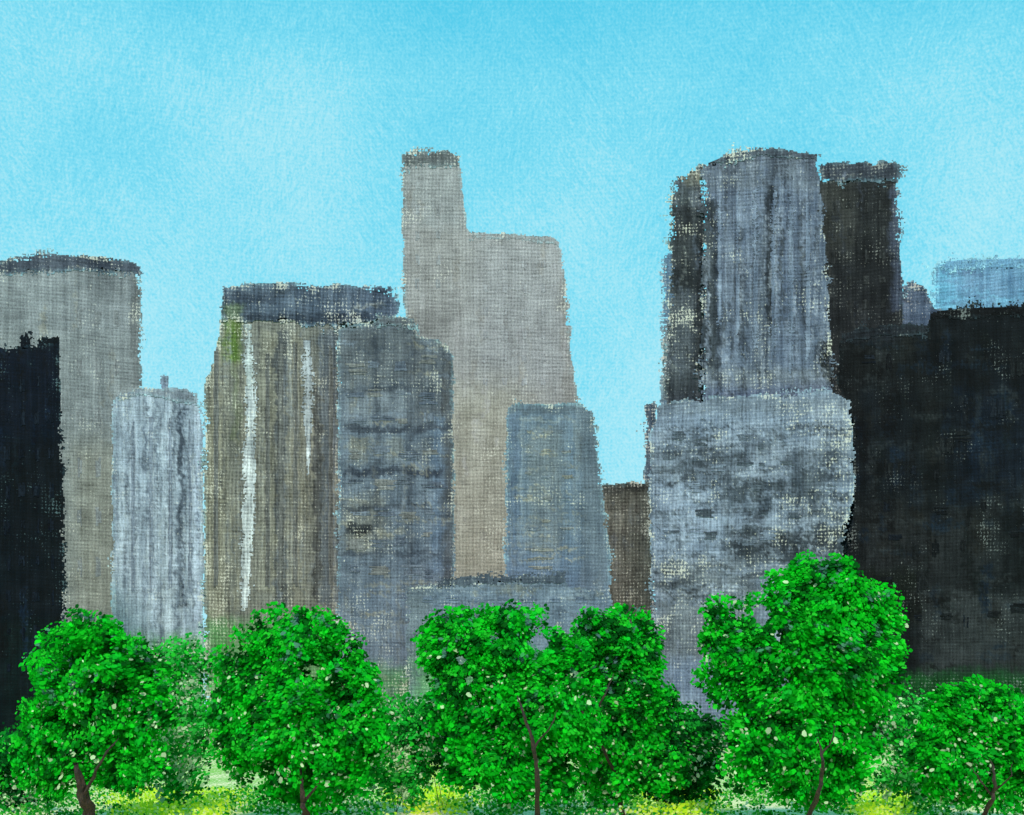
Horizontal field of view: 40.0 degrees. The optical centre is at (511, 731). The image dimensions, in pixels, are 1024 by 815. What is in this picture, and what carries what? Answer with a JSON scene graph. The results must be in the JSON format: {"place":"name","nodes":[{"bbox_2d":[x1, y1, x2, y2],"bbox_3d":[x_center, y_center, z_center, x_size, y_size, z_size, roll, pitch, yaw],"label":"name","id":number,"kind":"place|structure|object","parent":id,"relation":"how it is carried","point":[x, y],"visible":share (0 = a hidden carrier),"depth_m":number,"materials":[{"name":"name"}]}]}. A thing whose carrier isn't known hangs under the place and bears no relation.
{"place":"outdoors","nodes":[
{"label":"outdoors","id":0,"kind":"place"},
{"bbox_2d":[0,783,1023,814],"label":"grass","id":1,"kind":"structure","parent":0,"point":[871,805],"depth_m":65.46,"materials":[{"name":"green plant"}]},
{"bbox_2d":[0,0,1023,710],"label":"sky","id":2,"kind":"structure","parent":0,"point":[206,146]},
{"bbox_2d":[3,742,1022,814],"bbox_3d":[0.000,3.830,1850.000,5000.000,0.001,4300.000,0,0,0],"label":"ground","id":3,"kind":"structure","parent":0,"point":[219,777],"depth_m":75.46,"materials":[{"name":"plant"}]},
{"bbox_2d":[0,722,40,812],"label":"shrub","id":4,"kind":"object","parent":3,"relation":"on","point":[11,791],"visible":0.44,"depth_m":65.48,"materials":[{"name":"green plant"}]},
{"bbox_2d":[0,331,68,744],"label":"black tower","id":5,"kind":"structure","parent":3,"relation":"on","point":[33,584],"depth_m":270.87,"materials":[{"name":"paint"}]},
{"bbox_2d":[3,446,9,461],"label":"window","id":6,"kind":"structure","parent":5,"relation":"in","point":[6,457],"depth_m":269.45,"materials":[{"name":"black paint"}]},
{"bbox_2d":[3,518,9,535],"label":"window","id":7,"kind":"structure","parent":5,"relation":"in","point":[7,524],"depth_m":269.45,"materials":[{"name":"black paint"}]},
{"bbox_2d":[6,485,10,500],"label":"window","id":8,"kind":"structure","parent":5,"relation":"in","point":[8,487],"depth_m":269.58,"materials":[{"name":"black glass"}]},
{"bbox_2d":[18,482,24,496],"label":"window","id":9,"kind":"structure","parent":5,"relation":"in","point":[21,492],"depth_m":270.38,"materials":[{"name":"black paint"}]},
{"bbox_2d":[20,412,24,425],"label":"window","id":10,"kind":"structure","parent":5,"relation":"in","point":[22,415],"depth_m":270.44,"materials":[{"name":"black paint"}]},
{"bbox_2d":[20,376,25,391],"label":"window","id":11,"kind":"structure","parent":5,"relation":"in","point":[23,387],"depth_m":270.44,"materials":[{"name":"black paint"}]},
{"bbox_2d":[32,483,39,496],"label":"window","id":12,"kind":"structure","parent":5,"relation":"in","point":[35,493],"depth_m":271.24,"materials":[{"name":"black paint"}]},
{"bbox_2d":[34,411,39,424],"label":"window","id":13,"kind":"structure","parent":5,"relation":"in","point":[36,421],"depth_m":271.37,"materials":[{"name":"black glass"}]},
{"bbox_2d":[34,625,39,644],"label":"window","id":14,"kind":"structure","parent":5,"relation":"in","point":[35,626],"depth_m":271.24,"materials":[{"name":"black paint"}]},
{"bbox_2d":[48,518,53,531],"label":"window","id":15,"kind":"structure","parent":5,"relation":"in","point":[51,527],"depth_m":272.23,"materials":[{"name":"black paint"}]},
{"bbox_2d":[49,482,53,497],"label":"window","id":16,"kind":"structure","parent":5,"relation":"in","point":[51,490],"depth_m":272.23,"materials":[{"name":"black paint"}]},
{"bbox_2d":[0,248,145,743],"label":"grey tower","id":17,"kind":"structure","parent":3,"relation":"on","point":[86,309],"depth_m":433.04,"materials":[{"name":"paint"}]},
{"bbox_2d":[76,508,81,526],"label":"window","id":18,"kind":"structure","parent":17,"relation":"in","point":[78,516],"depth_m":432.38,"materials":[{"name":"grey paint"}]},
{"bbox_2d":[77,309,81,327],"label":"window","id":19,"kind":"structure","parent":17,"relation":"in","point":[78,322],"depth_m":432.38,"materials":[{"name":"grey paint"}]},
{"bbox_2d":[77,360,81,376],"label":"window","id":20,"kind":"structure","parent":17,"relation":"in","point":[79,370],"depth_m":432.48,"materials":[{"name":"grey paint"}]},
{"bbox_2d":[77,408,81,425],"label":"window","id":21,"kind":"structure","parent":17,"relation":"in","point":[79,412],"depth_m":432.38,"materials":[{"name":"grey paint"}]},
{"bbox_2d":[77,457,81,477],"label":"window","id":22,"kind":"structure","parent":17,"relation":"in","point":[78,458],"depth_m":432.38,"materials":[{"name":"grey glass"}]},
{"bbox_2d":[77,557,81,576],"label":"window","id":23,"kind":"structure","parent":17,"relation":"in","point":[79,562],"depth_m":432.48,"materials":[{"name":"grey paint"}]},
{"bbox_2d":[95,312,100,326],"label":"window","id":24,"kind":"structure","parent":17,"relation":"in","point":[98,314],"depth_m":434.07,"materials":[{"name":"grey paint"}]},
{"bbox_2d":[95,409,100,426],"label":"window","id":25,"kind":"structure","parent":17,"relation":"in","point":[98,416],"depth_m":434.17,"materials":[{"name":"grey paint"}]},
{"bbox_2d":[95,458,100,476],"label":"window","id":26,"kind":"structure","parent":17,"relation":"in","point":[97,463],"depth_m":434.17,"materials":[{"name":"grey paint"}]},
{"bbox_2d":[95,557,100,576],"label":"window","id":27,"kind":"structure","parent":17,"relation":"in","point":[98,566],"depth_m":434.17,"materials":[{"name":"grey paint"}]},
{"bbox_2d":[95,507,101,525],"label":"window","id":28,"kind":"structure","parent":17,"relation":"in","point":[98,513],"depth_m":434.07,"materials":[{"name":"grey paint"}]},
{"bbox_2d":[96,358,101,377],"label":"window","id":29,"kind":"structure","parent":17,"relation":"in","point":[98,367],"depth_m":434.17,"materials":[{"name":"grey paint"}]},
{"bbox_2d":[114,310,118,326],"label":"window","id":30,"kind":"structure","parent":17,"relation":"in","point":[116,312],"depth_m":435.87,"materials":[{"name":"grey paint"}]},
{"bbox_2d":[115,359,119,375],"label":"window","id":31,"kind":"structure","parent":17,"relation":"in","point":[117,367],"depth_m":435.87,"materials":[{"name":"grey paint"}]},
{"bbox_2d":[7,604,182,814],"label":"tree","id":32,"kind":"object","parent":3,"relation":"on","point":[108,702],"visible":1,"depth_m":59.14,"materials":[{"name":"green plant"}]},
{"bbox_2d":[107,375,206,746],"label":"pale block","id":33,"kind":"structure","parent":3,"relation":"on","point":[157,552],"depth_m":345.10,"materials":[{"name":"paint"}]},
{"bbox_2d":[146,631,216,808],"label":"shrub","id":34,"kind":"object","parent":3,"relation":"on","point":[179,739],"visible":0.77,"depth_m":65.45,"materials":[{"name":"green plant"}]},
{"bbox_2d":[202,601,397,814],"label":"tree","id":35,"kind":"object","parent":3,"relation":"on","point":[331,727],"visible":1,"depth_m":59.04,"materials":[{"name":"green plant"}]},
{"bbox_2d":[197,282,403,746],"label":"olive building","id":36,"kind":"structure","parent":3,"relation":"on","point":[271,479],"depth_m":349.90,"materials":[{"name":"paint"}]},
{"bbox_2d":[333,313,456,742],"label":"slate building","id":37,"kind":"structure","parent":3,"relation":"on","point":[396,450],"depth_m":334.86,"materials":[{"name":"paint"}]},
{"bbox_2d":[345,392,363,397],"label":"window","id":38,"kind":"structure","parent":37,"relation":"in","point":[358,394],"depth_m":334.11,"materials":[{"name":"stone"}]},
{"bbox_2d":[346,478,362,483],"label":"window","id":39,"kind":"structure","parent":37,"relation":"in","point":[351,480],"depth_m":334.11,"materials":[{"name":"stone"}]},
{"bbox_2d":[349,451,360,458],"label":"window","id":40,"kind":"structure","parent":37,"relation":"in","point":[354,456],"depth_m":334.07,"materials":[{"name":"stone"}]},
{"bbox_2d":[345,363,367,374],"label":"window","id":41,"kind":"structure","parent":37,"relation":"in","point":[350,364],"depth_m":334.11,"materials":[{"name":"stone"}]},
{"bbox_2d":[346,539,366,549],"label":"window","id":42,"kind":"structure","parent":37,"relation":"in","point":[355,544],"depth_m":334.11,"materials":[{"name":"glass"}]},
{"bbox_2d":[349,418,366,423],"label":"window","id":43,"kind":"structure","parent":37,"relation":"in","point":[350,420],"depth_m":334.11,"materials":[{"name":"stone"}]},
{"bbox_2d":[350,511,370,515],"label":"window","id":44,"kind":"structure","parent":37,"relation":"in","point":[364,513],"depth_m":334.24,"materials":[{"name":"stone"}]},
{"bbox_2d":[368,361,379,367],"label":"window","id":45,"kind":"structure","parent":37,"relation":"in","point":[375,365],"depth_m":334.44,"materials":[{"name":"stone"}]},
{"bbox_2d":[368,389,381,396],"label":"window","id":46,"kind":"structure","parent":37,"relation":"in","point":[378,394],"depth_m":334.44,"materials":[{"name":"stone"}]},
{"bbox_2d":[369,540,388,547],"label":"window","id":47,"kind":"structure","parent":37,"relation":"in","point":[381,545],"depth_m":334.60,"materials":[{"name":"glass"}]},
{"bbox_2d":[368,566,389,574],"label":"window","id":48,"kind":"structure","parent":37,"relation":"in","point":[379,570],"depth_m":334.52,"materials":[{"name":"stone"}]},
{"bbox_2d":[372,445,390,453],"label":"window","id":49,"kind":"structure","parent":37,"relation":"in","point":[378,449],"depth_m":334.60,"materials":[{"name":"stone"}]},
{"bbox_2d":[370,415,394,420],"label":"window","id":50,"kind":"structure","parent":37,"relation":"in","point":[387,418],"depth_m":334.60,"materials":[{"name":"stone"}]},
{"bbox_2d":[374,508,395,516],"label":"window","id":51,"kind":"structure","parent":37,"relation":"in","point":[386,514],"depth_m":334.69,"materials":[{"name":"stone"}]},
{"bbox_2d":[375,479,396,489],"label":"window","id":52,"kind":"structure","parent":37,"relation":"in","point":[381,482],"depth_m":334.69,"materials":[{"name":"stone"}]},
{"bbox_2d":[394,536,405,545],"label":"window","id":53,"kind":"structure","parent":37,"relation":"in","point":[399,540],"depth_m":334.93,"materials":[{"name":"stone"}]},
{"bbox_2d":[394,361,406,371],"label":"window","id":54,"kind":"structure","parent":37,"relation":"in","point":[399,366],"depth_m":334.93,"materials":[{"name":"stone"}]},
{"bbox_2d":[393,474,409,483],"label":"window","id":55,"kind":"structure","parent":37,"relation":"in","point":[396,478],"depth_m":335.01,"materials":[{"name":"stone"}]},
{"bbox_2d":[399,512,417,518],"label":"window","id":56,"kind":"structure","parent":37,"relation":"in","point":[406,515],"depth_m":335.18,"materials":[{"name":"stone"}]},
{"bbox_2d":[398,451,419,459],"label":"window","id":57,"kind":"structure","parent":37,"relation":"in","point":[409,455],"depth_m":335.18,"materials":[{"name":"stone"}]},
{"bbox_2d":[401,565,424,575],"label":"window","id":58,"kind":"structure","parent":37,"relation":"in","point":[407,573],"depth_m":335.18,"materials":[{"name":"stone"}]},
{"bbox_2d":[419,355,436,363],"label":"window","id":59,"kind":"structure","parent":37,"relation":"in","point":[430,361],"depth_m":335.50,"materials":[{"name":"stone"}]},
{"bbox_2d":[419,392,437,404],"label":"window","id":60,"kind":"structure","parent":37,"relation":"in","point":[422,394],"depth_m":335.50,"materials":[{"name":"stone"}]},
{"bbox_2d":[423,412,433,422],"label":"window","id":61,"kind":"structure","parent":37,"relation":"in","point":[430,416],"depth_m":335.50,"materials":[{"name":"glass"}]},
{"bbox_2d":[421,481,447,488],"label":"window","id":62,"kind":"structure","parent":37,"relation":"in","point":[437,484],"depth_m":335.67,"materials":[{"name":"stone"}]},
{"bbox_2d":[364,691,436,811],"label":"shrub","id":63,"kind":"object","parent":3,"relation":"on","point":[408,778],"visible":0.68,"depth_m":65.29,"materials":[{"name":"green plant"}]},
{"bbox_2d":[395,694,481,811],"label":"shrub","id":64,"kind":"object","parent":3,"relation":"on","point":[432,748],"visible":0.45,"depth_m":65.10,"materials":[{"name":"green plant"}]},
{"bbox_2d":[399,146,580,578],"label":"tan tower","id":65,"kind":"structure","parent":3,"relation":"on","point":[490,311],"depth_m":439.95,"materials":[{"name":"paint"}]},
{"bbox_2d":[400,567,606,709],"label":"annex","id":66,"kind":"object","parent":3,"relation":"on","point":[560,598],"visible":0.26,"depth_m":299.97,"materials":[{"name":"paint"}]},
{"bbox_2d":[445,597,459,602],"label":"window","id":67,"kind":"structure","parent":66,"relation":"in","point":[455,598],"depth_m":299.94,"materials":[{"name":"paint"}]},
{"bbox_2d":[549,597,561,602],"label":"window","id":68,"kind":"structure","parent":66,"relation":"in","point":[553,599],"depth_m":299.86,"materials":[{"name":"glass"}]},
{"bbox_2d":[410,598,607,814],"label":"tree","id":69,"kind":"object","parent":3,"relation":"on","point":[523,728],"visible":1,"depth_m":59.20,"materials":[{"name":"green plant"}]},
{"bbox_2d":[501,399,615,613],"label":"slate block","id":70,"kind":"structure","parent":3,"relation":"on","point":[556,517],"depth_m":314.96,"materials":[{"name":"paint"}]},
{"bbox_2d":[601,479,655,631],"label":"brown block","id":71,"kind":"structure","parent":3,"relation":"on","point":[627,508],"depth_m":399.86,"materials":[{"name":"paint"}]},
{"bbox_2d":[567,602,690,814],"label":"tree","id":72,"kind":"object","parent":3,"relation":"on","point":[625,665],"visible":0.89,"depth_m":62.18,"materials":[{"name":"green plant"}]},
{"bbox_2d":[636,253,674,631],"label":"slate sliver","id":73,"kind":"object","parent":3,"relation":"on","point":[650,411],"visible":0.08,"depth_m":460.27,"materials":[{"name":"paint"}]},
{"bbox_2d":[643,701,726,809],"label":"shrub","id":74,"kind":"object","parent":3,"relation":"on","point":[703,761],"visible":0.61,"depth_m":65.36,"materials":[{"name":"green plant"}]},
{"bbox_2d":[644,142,855,747],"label":"tower","id":75,"kind":"structure","parent":3,"relation":"on","point":[751,475],"depth_m":320.68,"materials":[{"name":"paint"}]},
{"bbox_2d":[663,452,674,459],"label":"window","id":76,"kind":"structure","parent":75,"relation":"in","point":[667,456],"depth_m":322.10,"materials":[{"name":"paint"}]},
{"bbox_2d":[672,431,685,440],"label":"window","id":77,"kind":"structure","parent":75,"relation":"in","point":[678,437],"depth_m":321.71,"materials":[{"name":"paint"}]},
{"bbox_2d":[688,482,700,492],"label":"window","id":78,"kind":"structure","parent":75,"relation":"in","point":[694,487],"depth_m":321.08,"materials":[{"name":"glass"}]},
{"bbox_2d":[695,509,713,517],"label":"window","id":79,"kind":"structure","parent":75,"relation":"in","point":[706,512],"depth_m":320.69,"materials":[{"name":"paint"}]},
{"bbox_2d":[704,531,716,539],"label":"window","id":80,"kind":"structure","parent":75,"relation":"in","point":[715,532],"depth_m":320.45,"materials":[{"name":"paint"}]},
{"bbox_2d":[709,464,725,471],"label":"window","id":81,"kind":"structure","parent":75,"relation":"in","point":[712,465],"depth_m":320.22,"materials":[{"name":"paint"}]},
{"bbox_2d":[737,434,754,440],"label":"window","id":82,"kind":"structure","parent":75,"relation":"in","point":[739,435],"depth_m":319.20,"materials":[{"name":"paint"}]},
{"bbox_2d":[742,539,757,545],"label":"window","id":83,"kind":"structure","parent":75,"relation":"in","point":[751,543],"depth_m":319.05,"materials":[{"name":"paint"}]},
{"bbox_2d":[750,483,761,491],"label":"window","id":84,"kind":"structure","parent":75,"relation":"in","point":[753,487],"depth_m":318.81,"materials":[{"name":"paint"}]},
{"bbox_2d":[760,530,775,539],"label":"window","id":85,"kind":"structure","parent":75,"relation":"in","point":[767,535],"depth_m":318.31,"materials":[{"name":"paint"}]},
{"bbox_2d":[788,512,800,517],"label":"window","id":86,"kind":"structure","parent":75,"relation":"in","point":[793,514],"depth_m":317.34,"materials":[{"name":"glass"}]},
{"bbox_2d":[690,549,912,814],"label":"tree","id":87,"kind":"object","parent":3,"relation":"on","point":[829,659],"visible":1,"depth_m":57.10,"materials":[{"name":"green plant"}]},
{"bbox_2d":[817,160,907,557],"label":"dark brown tower","id":88,"kind":"structure","parent":3,"relation":"on","point":[860,228],"depth_m":385.11,"materials":[{"name":"paint"}]},
{"bbox_2d":[829,249,834,264],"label":"window","id":89,"kind":"structure","parent":88,"relation":"in","point":[831,254],"depth_m":386.92,"materials":[{"name":"brown paint"}]},
{"bbox_2d":[862,299,868,308],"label":"window","id":90,"kind":"structure","parent":88,"relation":"in","point":[864,302],"depth_m":384.66,"materials":[{"name":"brown paint"}]},
{"bbox_2d":[868,687,931,809],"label":"shrub","id":91,"kind":"object","parent":3,"relation":"on","point":[901,774],"visible":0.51,"depth_m":65.42,"materials":[{"name":"green plant"}]},
{"bbox_2d":[902,280,941,325],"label":"slate annex","id":92,"kind":"object","parent":3,"relation":"on","point":[918,307],"visible":0.06,"depth_m":399.97,"materials":[{"name":"paint"}]},
{"bbox_2d":[835,296,1023,746],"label":"black building","id":93,"kind":"structure","parent":3,"relation":"on","point":[936,529],"depth_m":342.69,"materials":[{"name":"paint"}]},
{"bbox_2d":[859,540,865,559],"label":"window","id":94,"kind":"structure","parent":93,"relation":"in","point":[861,552],"depth_m":348.53,"materials":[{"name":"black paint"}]},
{"bbox_2d":[880,577,893,582],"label":"window","id":95,"kind":"structure","parent":93,"relation":"in","point":[888,579],"depth_m":346.75,"materials":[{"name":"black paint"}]},
{"bbox_2d":[884,459,892,477],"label":"window","id":96,"kind":"structure","parent":93,"relation":"in","point":[890,466],"depth_m":346.58,"materials":[{"name":"black glass"}]},
{"bbox_2d":[886,353,891,370],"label":"window","id":97,"kind":"structure","parent":93,"relation":"in","point":[888,356],"depth_m":346.58,"materials":[{"name":"black paint"}]},
{"bbox_2d":[888,534,901,539],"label":"window","id":98,"kind":"structure","parent":93,"relation":"in","point":[890,537],"depth_m":346.24,"materials":[{"name":"black glass"}]},
{"bbox_2d":[911,543,918,559],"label":"window","id":99,"kind":"structure","parent":93,"relation":"in","point":[915,549],"depth_m":344.72,"materials":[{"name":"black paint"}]},
{"bbox_2d":[917,361,926,378],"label":"window","id":100,"kind":"structure","parent":93,"relation":"in","point":[925,362],"depth_m":344.05,"materials":[{"name":"black paint"}]},
{"bbox_2d":[917,572,928,591],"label":"window","id":101,"kind":"structure","parent":93,"relation":"in","point":[922,586],"depth_m":344.22,"materials":[{"name":"black paint"}]},
{"bbox_2d":[932,539,939,555],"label":"window","id":102,"kind":"structure","parent":93,"relation":"in","point":[935,546],"depth_m":343.29,"materials":[{"name":"black paint"}]},
{"bbox_2d":[939,350,948,363],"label":"window","id":103,"kind":"structure","parent":93,"relation":"in","point":[942,354],"depth_m":342.71,"materials":[{"name":"black paint"}]},
{"bbox_2d":[939,437,952,453],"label":"window","id":104,"kind":"structure","parent":93,"relation":"in","point":[948,449],"depth_m":342.46,"materials":[{"name":"black paint"}]},
{"bbox_2d":[940,612,952,619],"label":"window","id":105,"kind":"structure","parent":93,"relation":"in","point":[943,617],"depth_m":342.62,"materials":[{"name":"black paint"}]},
{"bbox_2d":[954,431,971,441],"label":"window","id":106,"kind":"structure","parent":93,"relation":"in","point":[958,432],"depth_m":341.37,"materials":[{"name":"black paint"}]},
{"bbox_2d":[965,507,970,525],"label":"window","id":107,"kind":"structure","parent":93,"relation":"in","point":[968,514],"depth_m":341.04,"materials":[{"name":"black paint"}]},
{"bbox_2d":[987,611,1000,617],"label":"window","id":108,"kind":"structure","parent":93,"relation":"in","point":[994,614],"depth_m":339.29,"materials":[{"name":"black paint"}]},
{"bbox_2d":[990,399,1004,417],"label":"window","id":109,"kind":"structure","parent":93,"relation":"in","point":[997,408],"depth_m":338.96,"materials":[{"name":"black paint"}]},
{"bbox_2d":[1009,472,1015,486],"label":"window","id":110,"kind":"structure","parent":93,"relation":"in","point":[1012,479],"depth_m":337.97,"materials":[{"name":"black paint"}]},
{"bbox_2d":[1010,603,1023,612],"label":"window","id":111,"kind":"structure","parent":93,"relation":"in","point":[1013,610],"depth_m":337.64,"materials":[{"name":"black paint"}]},
{"bbox_2d":[1011,361,1023,376],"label":"window","id":112,"kind":"structure","parent":93,"relation":"in","point":[1019,366],"depth_m":337.64,"materials":[{"name":"black paint"}]},
{"bbox_2d":[901,674,1023,814],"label":"tree","id":113,"kind":"object","parent":3,"relation":"on","point":[967,748],"visible":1,"depth_m":59.31,"materials":[{"name":"green plant"}]},
{"bbox_2d":[922,252,1023,309],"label":"blue building","id":114,"kind":"structure","parent":3,"relation":"on","point":[988,281],"depth_m":621.88,"materials":[{"name":"paint"}]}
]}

